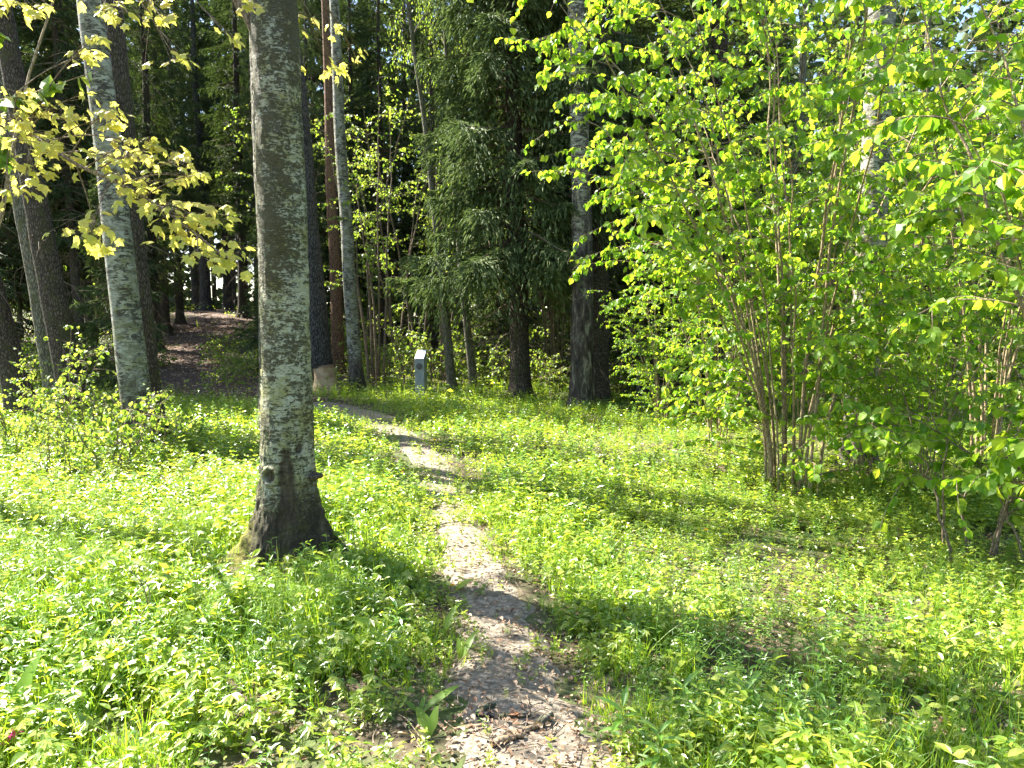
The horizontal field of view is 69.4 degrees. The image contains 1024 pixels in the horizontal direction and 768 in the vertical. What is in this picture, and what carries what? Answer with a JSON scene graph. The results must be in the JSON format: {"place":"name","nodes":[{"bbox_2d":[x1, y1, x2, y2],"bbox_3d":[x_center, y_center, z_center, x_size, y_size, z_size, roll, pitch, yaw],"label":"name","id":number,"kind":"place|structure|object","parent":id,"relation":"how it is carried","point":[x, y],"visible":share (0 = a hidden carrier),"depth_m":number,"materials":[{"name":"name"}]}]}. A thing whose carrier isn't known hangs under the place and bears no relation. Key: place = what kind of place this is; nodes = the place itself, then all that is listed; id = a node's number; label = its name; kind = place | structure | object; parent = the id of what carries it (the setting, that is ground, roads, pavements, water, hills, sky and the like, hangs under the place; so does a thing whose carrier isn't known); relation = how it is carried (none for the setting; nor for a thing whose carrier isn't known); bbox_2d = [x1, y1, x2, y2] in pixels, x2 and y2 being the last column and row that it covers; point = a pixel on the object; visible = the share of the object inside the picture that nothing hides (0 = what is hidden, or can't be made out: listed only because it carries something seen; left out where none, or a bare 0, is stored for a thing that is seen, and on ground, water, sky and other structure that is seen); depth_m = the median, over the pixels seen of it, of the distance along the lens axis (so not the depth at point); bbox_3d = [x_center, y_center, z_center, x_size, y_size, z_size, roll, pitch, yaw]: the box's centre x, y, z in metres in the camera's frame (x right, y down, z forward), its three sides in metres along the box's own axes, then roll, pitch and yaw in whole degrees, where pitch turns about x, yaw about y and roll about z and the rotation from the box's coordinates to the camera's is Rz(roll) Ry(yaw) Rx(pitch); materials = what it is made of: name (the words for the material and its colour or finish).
{"place":"outdoors","nodes":[
{"label":"outdoors","id":0,"kind":"place"},
{"bbox_2d":[115,310,324,403],"bbox_3d":[-12.908,-2.220,32.337,5.130,2.095,41.342,-2,5,-20],"label":"trail","id":1,"kind":"object","parent":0,"point":[216,315],"visible":0.45,"depth_m":22.39,"materials":[{"name":"soil"}]},
{"bbox_2d":[313,402,617,767],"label":"path","id":2,"kind":"structure","parent":0,"point":[500,699],"depth_m":3.51,"materials":[{"name":"soil"}]},
{"bbox_2d":[0,309,1023,767],"bbox_3d":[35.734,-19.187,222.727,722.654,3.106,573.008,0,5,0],"label":"ground","id":3,"kind":"structure","parent":0,"point":[370,727],"depth_m":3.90,"materials":[{"name":"green plant"}]},
{"bbox_2d":[0,223,40,422],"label":"spruce tree","id":4,"kind":"object","parent":3,"relation":"on","point":[9,342],"visible":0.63,"depth_m":11.65,"materials":[{"name":"brown plant"}]},
{"bbox_2d":[0,67,54,403],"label":"aspen tree","id":5,"kind":"object","parent":3,"relation":"on","point":[42,345],"visible":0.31,"depth_m":13.55,"materials":[{"name":"grey plant"}]},
{"bbox_2d":[0,652,56,724],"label":"broad leaved plant","id":6,"kind":"object","parent":3,"relation":"on","point":[24,679],"visible":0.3,"depth_m":2.88,"materials":[{"name":"green plant"}]},
{"bbox_2d":[0,377,64,456],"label":"leafy shrub","id":7,"kind":"object","parent":3,"relation":"on","point":[10,428],"visible":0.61,"depth_m":8.71,"materials":[{"name":"green plant"}]},
{"bbox_2d":[0,345,75,422],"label":"leafy shrub","id":8,"kind":"object","parent":3,"relation":"on","point":[23,360],"visible":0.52,"depth_m":10.52,"materials":[{"name":"green plant"}]},
{"bbox_2d":[0,6,83,356],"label":"spruce tree","id":9,"kind":"object","parent":3,"relation":"on","point":[10,260],"visible":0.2,"depth_m":17.32,"materials":[{"name":"brown plant"}]},
{"bbox_2d":[0,0,93,226],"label":"elm sapling","id":10,"kind":"object","parent":3,"relation":"on","point":[46,90],"visible":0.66,"depth_m":4.03,"materials":[{"name":"green plant"}]},
{"bbox_2d":[0,131,94,369],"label":"young spruce","id":11,"kind":"object","parent":3,"relation":"on","point":[19,308],"visible":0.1,"depth_m":18.61,"materials":[{"name":"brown plant"}]},
{"bbox_2d":[0,0,102,418],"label":"spruce tree","id":12,"kind":"object","parent":3,"relation":"on","point":[50,282],"visible":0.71,"depth_m":11.31,"materials":[{"name":"brown plant"}]},
{"bbox_2d":[0,0,105,371],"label":"spruce tree","id":13,"kind":"object","parent":3,"relation":"on","point":[29,58],"visible":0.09,"depth_m":18.51,"materials":[{"name":"green plant"}]},
{"bbox_2d":[3,0,110,383],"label":"spruce tree","id":14,"kind":"object","parent":3,"relation":"on","point":[66,190],"visible":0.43,"depth_m":16.98,"materials":[{"name":"green plant"}]},
{"bbox_2d":[19,392,105,479],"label":"leafy shrub","id":15,"kind":"object","parent":3,"relation":"on","point":[53,441],"visible":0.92,"depth_m":7.27,"materials":[{"name":"green plant"}]},
{"bbox_2d":[34,372,120,427],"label":"leafy shrub","id":16,"kind":"object","parent":3,"relation":"on","point":[97,398],"visible":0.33,"depth_m":10.12,"materials":[{"name":"green plant"}]},
{"bbox_2d":[43,0,113,372],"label":"spruce tree","id":17,"kind":"object","parent":3,"relation":"on","point":[85,282],"visible":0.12,"depth_m":18.99,"materials":[{"name":"brown plant"}]},
{"bbox_2d":[29,324,133,453],"bbox_3d":[-5.153,0.100,8.964,1.198,1.649,1.565,-4,6,-37],"label":"leafy shrub","id":18,"kind":"object","parent":3,"relation":"on","point":[72,390],"visible":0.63,"depth_m":8.81,"materials":[{"name":"green plant"}]},
{"bbox_2d":[16,371,193,476],"bbox_3d":[-4.094,0.435,7.664,1.492,1.248,1.503,0,5,0],"label":"leafy shrub","id":19,"kind":"object","parent":3,"relation":"on","point":[112,431],"visible":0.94,"depth_m":7.49,"materials":[{"name":"green plant"}]},
{"bbox_2d":[68,169,168,402],"bbox_3d":[-7.291,-1.632,13.417,1.981,4.694,2.015,0,5,-1],"label":"young spruce","id":20,"kind":"object","parent":3,"relation":"on","point":[102,321],"visible":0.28,"depth_m":13.14,"materials":[{"name":"green plant"}]},
{"bbox_2d":[51,0,186,441],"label":"spruce tree","id":21,"kind":"object","parent":3,"relation":"on","point":[120,64],"visible":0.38,"depth_m":9.38,"materials":[{"name":"brown plant"}]},
{"bbox_2d":[76,0,164,451],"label":"birch tree","id":22,"kind":"object","parent":3,"relation":"on","point":[132,369],"visible":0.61,"depth_m":8.76,"materials":[{"name":"grey plant"}]},
{"bbox_2d":[122,0,155,278],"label":"spruce tree","id":23,"kind":"object","parent":3,"relation":"on","point":[134,103],"visible":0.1,"depth_m":20.07,"materials":[{"name":"brown plant"}]},
{"bbox_2d":[122,0,197,350],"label":"spruce tree","id":24,"kind":"object","parent":3,"relation":"on","point":[146,129],"visible":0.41,"depth_m":22.43,"materials":[{"name":"green plant"}]},
{"bbox_2d":[126,0,199,335],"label":"spruce tree","id":25,"kind":"object","parent":3,"relation":"on","point":[165,312],"visible":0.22,"depth_m":25.00,"materials":[{"name":"green plant"}]},
{"bbox_2d":[130,379,202,454],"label":"leafy shrub","id":26,"kind":"object","parent":3,"relation":"on","point":[162,428],"visible":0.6,"depth_m":8.40,"materials":[{"name":"green plant"}]},
{"bbox_2d":[139,0,208,324],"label":"spruce tree","id":27,"kind":"object","parent":3,"relation":"on","point":[179,303],"visible":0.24,"depth_m":27.28,"materials":[{"name":"green plant"}]},
{"bbox_2d":[146,0,220,310],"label":"alder tree","id":28,"kind":"object","parent":3,"relation":"on","point":[194,280],"visible":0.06,"depth_m":35.52,"materials":[{"name":"green plant"}]},
{"bbox_2d":[0,0,367,283],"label":"maple tree","id":29,"kind":"object","parent":3,"relation":"on","point":[54,148],"visible":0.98,"depth_m":3.99,"materials":[{"name":"yellow plant"}]},
{"bbox_2d":[163,0,235,310],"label":"alder tree","id":30,"kind":"object","parent":3,"relation":"on","point":[205,300],"visible":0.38,"depth_m":32.98,"materials":[{"name":"leaf"},{"name":"dark rough bark"},{"name":"twig bark"}]},
{"bbox_2d":[187,0,251,310],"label":"alder tree","id":31,"kind":"object","parent":3,"relation":"on","point":[227,305],"visible":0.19,"depth_m":33.97,"materials":[{"name":"green plant"}]},
{"bbox_2d":[193,0,253,318],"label":"spruce tree","id":32,"kind":"object","parent":3,"relation":"on","point":[235,77],"visible":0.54,"depth_m":28.93,"materials":[{"name":"green plant"}]},
{"bbox_2d":[196,344,256,402],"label":"leafy shrub","id":33,"kind":"object","parent":3,"relation":"on","point":[218,376],"visible":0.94,"depth_m":13.52,"materials":[{"name":"green plant"}]},
{"bbox_2d":[199,339,258,384],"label":"leafy shrub","id":34,"kind":"object","parent":3,"relation":"on","point":[238,364],"visible":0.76,"depth_m":17.37,"materials":[{"name":"green plant"}]},
{"bbox_2d":[231,201,258,375],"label":"young spruce","id":35,"kind":"object","parent":3,"relation":"on","point":[255,294],"visible":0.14,"depth_m":19.10,"materials":[{"name":"green plant"}]},
{"bbox_2d":[232,3,258,343],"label":"alder tree","id":36,"kind":"object","parent":3,"relation":"on","point":[249,180],"visible":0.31,"depth_m":23.30,"materials":[{"name":"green plant"}]},
{"bbox_2d":[248,0,261,432],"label":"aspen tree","id":37,"kind":"object","parent":3,"relation":"on","point":[255,189],"visible":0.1,"depth_m":10.30,"materials":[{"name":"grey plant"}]},
{"bbox_2d":[214,0,365,577],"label":"birch tree","id":38,"kind":"object","parent":3,"relation":"on","point":[289,512],"visible":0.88,"depth_m":4.58,"materials":[{"name":"grey plant"}]},
{"bbox_2d":[215,94,365,273],"bbox_3d":[-7.143,-5.187,24.097,4.614,8.059,4.479,-2,5,-21],"label":"young tree","id":39,"kind":"object","parent":3,"relation":"on","point":[235,115],"visible":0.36,"depth_m":22.71,"materials":[{"name":"green plant"}]},
{"bbox_2d":[297,0,328,273],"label":"alder tree","id":40,"kind":"object","parent":3,"relation":"on","point":[316,112],"visible":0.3,"depth_m":21.32,"materials":[{"name":"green plant"}]},
{"bbox_2d":[300,43,341,393],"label":"alder tree","id":41,"kind":"object","parent":3,"relation":"on","point":[322,365],"visible":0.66,"depth_m":16.18,"materials":[{"name":"grey plant"}]},
{"bbox_2d":[321,0,346,373],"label":"pine tree","id":42,"kind":"object","parent":3,"relation":"on","point":[337,334],"visible":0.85,"depth_m":19.59,"materials":[{"name":"pine needle"},{"name":"orange bark"},{"name":"twig bark"}]},
{"bbox_2d":[298,0,370,311],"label":"spruce tree","id":43,"kind":"object","parent":3,"relation":"on","point":[315,47],"visible":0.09,"depth_m":26.03,"materials":[{"name":"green plant"}]},
{"bbox_2d":[315,127,382,336],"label":"young tree","id":44,"kind":"object","parent":3,"relation":"on","point":[363,289],"visible":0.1,"depth_m":26.44,"materials":[{"name":"green plant"}]},
{"bbox_2d":[329,0,369,393],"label":"birch tree","id":45,"kind":"object","parent":3,"relation":"on","point":[355,363],"visible":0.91,"depth_m":16.04,"materials":[{"name":"grey plant"}]},
{"bbox_2d":[318,0,402,298],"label":"spruce tree","id":46,"kind":"object","parent":3,"relation":"on","point":[350,14],"visible":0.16,"depth_m":31.77,"materials":[{"name":"green plant"}]},
{"bbox_2d":[309,69,424,388],"bbox_3d":[-3.342,-3.528,16.880,2.600,7.495,3.074,-5,7,-43],"label":"young tree","id":47,"kind":"object","parent":3,"relation":"on","point":[368,264],"visible":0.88,"depth_m":17.02,"materials":[{"name":"green plant"}]},
{"bbox_2d":[309,85,436,348],"bbox_3d":[-4.702,-5.333,24.450,4.824,8.679,4.969,0,5,-3],"label":"young tree","id":48,"kind":"object","parent":3,"relation":"on","point":[356,225],"visible":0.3,"depth_m":24.13,"materials":[{"name":"green plant"}]},
{"bbox_2d":[338,318,414,382],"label":"leafy shrub","id":49,"kind":"object","parent":3,"relation":"on","point":[390,349],"visible":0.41,"depth_m":18.32,"materials":[{"name":"green plant"}]},
{"bbox_2d":[313,107,449,367],"bbox_3d":[-3.516,-4.023,21.316,4.259,7.439,4.135,-2,5,-17],"label":"young tree","id":50,"kind":"object","parent":3,"relation":"on","point":[389,310],"visible":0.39,"depth_m":21.84,"materials":[{"name":"green plant"}]},
{"bbox_2d":[338,0,428,349],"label":"spruce tree","id":51,"kind":"object","parent":3,"relation":"on","point":[372,57],"visible":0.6,"depth_m":26.10,"materials":[{"name":"green plant"}]},
{"bbox_2d":[362,0,443,345],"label":"spruce tree","id":52,"kind":"object","parent":3,"relation":"on","point":[399,5],"visible":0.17,"depth_m":30.01,"materials":[{"name":"green plant"}]},
{"bbox_2d":[348,138,472,378],"bbox_3d":[-2.632,-3.122,18.983,3.549,6.199,3.446,0,5,0],"label":"young tree","id":53,"kind":"object","parent":3,"relation":"on","point":[395,234],"visible":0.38,"depth_m":19.07,"materials":[{"name":"green plant"}]},
{"bbox_2d":[381,316,440,390],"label":"leafy shrub","id":54,"kind":"object","parent":3,"relation":"on","point":[402,370],"visible":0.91,"depth_m":16.65,"materials":[{"name":"green plant"}]},
{"bbox_2d":[378,0,458,395],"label":"young tree","id":55,"kind":"object","parent":3,"relation":"on","point":[449,365],"visible":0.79,"depth_m":15.20,"materials":[{"name":"grey plant"}]},
{"bbox_2d":[388,0,465,358],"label":"spruce tree","id":56,"kind":"object","parent":3,"relation":"on","point":[410,171],"visible":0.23,"depth_m":26.10,"materials":[{"name":"green plant"}]},
{"bbox_2d":[401,107,476,373],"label":"young tree","id":57,"kind":"object","parent":3,"relation":"on","point":[422,228],"visible":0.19,"depth_m":20.43,"materials":[{"name":"green plant"}]},
{"bbox_2d":[396,315,485,386],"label":"leafy shrub","id":58,"kind":"object","parent":3,"relation":"on","point":[428,347],"visible":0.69,"depth_m":17.43,"materials":[{"name":"green plant"}]},
{"bbox_2d":[411,0,477,392],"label":"young tree","id":59,"kind":"object","parent":3,"relation":"on","point":[471,363],"visible":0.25,"depth_m":15.78,"materials":[{"name":"brown plant"}]},
{"bbox_2d":[455,335,509,387],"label":"leafy shrub","id":60,"kind":"object","parent":3,"relation":"on","point":[491,365],"visible":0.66,"depth_m":16.95,"materials":[{"name":"green plant"}]},
{"bbox_2d":[454,179,542,383],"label":"young spruce","id":61,"kind":"object","parent":3,"relation":"on","point":[492,323],"visible":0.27,"depth_m":18.21,"materials":[{"name":"green plant"}]},
{"bbox_2d":[0,303,1023,767],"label":"ground cover","id":62,"kind":"object","parent":3,"relation":"on","point":[48,749],"visible":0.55,"depth_m":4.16,"materials":[{"name":"green plant"}]},
{"bbox_2d":[0,455,1023,652],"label":"horsetails","id":63,"kind":"object","parent":3,"relation":"on","point":[182,520],"visible":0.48,"depth_m":4.79,"materials":[{"name":"green plant"}]},
{"bbox_2d":[4,309,1023,767],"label":"leaf litter","id":64,"kind":"object","parent":3,"relation":"on","point":[542,729],"visible":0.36,"depth_m":3.33,"materials":[{"name":"brown plant"}]},
{"bbox_2d":[8,0,1023,339],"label":"distant wood","id":65,"kind":"object","parent":3,"relation":"on","point":[812,62],"visible":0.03,"depth_m":46.83,"materials":[{"name":"green plant"}]},
{"bbox_2d":[383,0,651,401],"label":"spruce tree","id":66,"kind":"object","parent":3,"relation":"on","point":[474,135],"visible":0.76,"depth_m":13.78,"materials":[{"name":"green plant"}]},
{"bbox_2d":[53,428,998,767],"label":"fallen twigs","id":67,"kind":"object","parent":3,"relation":"on","point":[525,678],"visible":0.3,"depth_m":3.10,"materials":[{"name":"brown wood"}]},
{"bbox_2d":[496,131,570,382],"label":"young tree","id":68,"kind":"object","parent":3,"relation":"on","point":[552,347],"visible":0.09,"depth_m":17.98,"materials":[{"name":"brown plant"}]},
{"bbox_2d":[529,347,570,392],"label":"leafy shrub","id":69,"kind":"object","parent":3,"relation":"on","point":[553,374],"visible":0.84,"depth_m":16.38,"materials":[{"name":"green plant"}]},
{"bbox_2d":[531,234,571,381],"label":"young spruce","id":70,"kind":"object","parent":3,"relation":"on","point":[560,339],"visible":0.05,"depth_m":18.71,"materials":[{"name":"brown plant"}]},
{"bbox_2d":[565,0,598,410],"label":"birch tree","id":71,"kind":"object","parent":3,"relation":"on","point":[581,384],"visible":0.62,"depth_m":12.92,"materials":[{"name":"grey plant"}]},
{"bbox_2d":[540,0,669,403],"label":"spruce tree","id":72,"kind":"object","parent":3,"relation":"on","point":[601,344],"visible":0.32,"depth_m":13.58,"materials":[{"name":"green plant"}]},
{"bbox_2d":[595,684,650,753],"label":"leafy plant","id":73,"kind":"object","parent":3,"relation":"on","point":[619,720],"visible":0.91,"depth_m":2.71,"materials":[{"name":"green plant"}]},
{"bbox_2d":[552,0,701,390],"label":"young tree","id":74,"kind":"object","parent":3,"relation":"on","point":[644,29],"visible":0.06,"depth_m":15.73,"materials":[{"name":"green plant"}]},
{"bbox_2d":[561,87,694,400],"bbox_3d":[2.402,-2.637,15.043,2.830,6.706,2.878,0,5,0],"label":"young tree","id":75,"kind":"object","parent":3,"relation":"on","point":[616,351],"visible":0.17,"depth_m":14.77,"materials":[{"name":"green plant"}]},
{"bbox_2d":[633,716,690,767],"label":"leafy plant","id":76,"kind":"object","parent":3,"relation":"on","point":[653,761],"visible":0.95,"depth_m":2.51,"materials":[{"name":"green plant"}]},
{"bbox_2d":[586,230,746,423],"bbox_3d":[2.351,-0.799,11.278,1.949,2.952,2.359,-2,5,-20],"label":"hazel bush","id":77,"kind":"object","parent":3,"relation":"on","point":[639,370],"visible":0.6,"depth_m":11.25,"materials":[{"name":"green plant"}]},
{"bbox_2d":[624,159,717,396],"bbox_3d":[3.365,-2.091,15.284,2.303,5.365,2.264,4,6,37],"label":"young tree","id":78,"kind":"object","parent":3,"relation":"on","point":[652,310],"visible":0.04,"depth_m":15.23,"materials":[{"name":"green plant"}]},
{"bbox_2d":[630,0,801,394],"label":"young tree","id":79,"kind":"object","parent":3,"relation":"on","point":[713,46],"visible":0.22,"depth_m":14.76,"materials":[{"name":"green plant"}]},
{"bbox_2d":[622,203,829,452],"bbox_3d":[2.427,-0.569,8.597,2.246,2.933,2.763,2,5,23],"label":"hazel bush","id":80,"kind":"object","parent":3,"relation":"on","point":[729,425],"visible":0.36,"depth_m":8.71,"materials":[{"name":"green plant"}]},
{"bbox_2d":[467,0,1023,502],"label":"hazel bush","id":81,"kind":"object","parent":3,"relation":"on","point":[673,244],"visible":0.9,"depth_m":6.14,"materials":[{"name":"green plant"}]},
{"bbox_2d":[698,0,810,363],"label":"spruce tree","id":82,"kind":"object","parent":3,"relation":"on","point":[783,78],"visible":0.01,"depth_m":21.14,"materials":[{"name":"green plant"}]},
{"bbox_2d":[594,20,924,412],"bbox_3d":[3.618,-2.259,12.083,4.492,5.867,5.525,1,5,10],"label":"hazel bush","id":83,"kind":"object","parent":3,"relation":"on","point":[764,210],"visible":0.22,"depth_m":11.17,"materials":[{"name":"green plant"}]},
{"bbox_2d":[683,88,923,392],"bbox_3d":[5.471,-3.182,16.552,5.309,6.933,6.530,-3,6,-33],"label":"hazel bush","id":84,"kind":"object","parent":3,"relation":"on","point":[815,254],"visible":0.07,"depth_m":15.27,"materials":[{"name":"green plant"}]},
{"bbox_2d":[641,57,966,425],"bbox_3d":[4.480,-2.189,11.004,4.718,5.904,3.899,-4,6,-38],"label":"hazel bush","id":85,"kind":"object","parent":3,"relation":"on","point":[817,184],"visible":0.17,"depth_m":10.60,"materials":[{"name":"green plant"}]},
{"bbox_2d":[718,0,923,412],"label":"young tree","id":86,"kind":"object","parent":3,"relation":"on","point":[804,57],"visible":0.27,"depth_m":12.56,"materials":[{"name":"green plant"}]},
{"bbox_2d":[799,1,867,358],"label":"spruce tree","id":87,"kind":"object","parent":3,"relation":"on","point":[842,37],"visible":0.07,"depth_m":25.05,"materials":[{"name":"green plant"}]},
{"bbox_2d":[833,0,896,470],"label":"birch tree","id":88,"kind":"object","parent":3,"relation":"on","point":[876,163],"visible":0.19,"depth_m":7.80,"materials":[{"name":"grey plant"}]},
{"bbox_2d":[744,195,1007,479],"bbox_3d":[3.508,-0.440,7.344,2.359,2.952,1.950,4,6,39],"label":"hazel bush","id":89,"kind":"object","parent":3,"relation":"on","point":[870,457],"visible":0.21,"depth_m":7.30,"materials":[{"name":"green plant"}]},
{"bbox_2d":[765,41,1023,419],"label":"hazel bush","id":90,"kind":"object","parent":3,"relation":"on","point":[825,174],"visible":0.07,"depth_m":11.36,"materials":[{"name":"green plant"}]},
{"bbox_2d":[776,0,1023,396],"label":"hazel bush","id":91,"kind":"object","parent":3,"relation":"on","point":[986,65],"visible":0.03,"depth_m":13.41,"materials":[{"name":"green plant"}]},
{"bbox_2d":[781,0,1023,460],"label":"hazel bush","id":92,"kind":"object","parent":3,"relation":"on","point":[1014,398],"visible":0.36,"depth_m":7.89,"materials":[{"name":"green plant"}]},
{"bbox_2d":[814,0,1023,540],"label":"hazel bush","id":93,"kind":"object","parent":3,"relation":"on","point":[987,164],"visible":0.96,"depth_m":4.49,"materials":[{"name":"green plant"}]},
{"bbox_2d":[818,247,1023,498],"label":"hazel bush","id":94,"kind":"object","parent":3,"relation":"on","point":[917,371],"visible":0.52,"depth_m":6.36,"materials":[{"name":"green plant"}]},
{"bbox_2d":[849,381,1023,566],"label":"leafy shrub","id":95,"kind":"object","parent":3,"relation":"on","point":[908,446],"visible":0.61,"depth_m":4.92,"materials":[{"name":"green plant"}]},
{"bbox_2d":[892,13,1023,414],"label":"hazel bush","id":96,"kind":"object","parent":3,"relation":"on","point":[951,41],"visible":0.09,"depth_m":10.69,"materials":[{"name":"green plant"}]},
{"bbox_2d":[943,0,1023,366],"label":"spruce tree","id":97,"kind":"object","parent":3,"relation":"on","point":[999,24],"visible":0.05,"depth_m":23.07,"materials":[{"name":"green plant"}]},
{"bbox_2d":[19,0,1023,316],"label":"sky","id":98,"kind":"structure","parent":0,"point":[219,284],"materials":[{"name":"white"}]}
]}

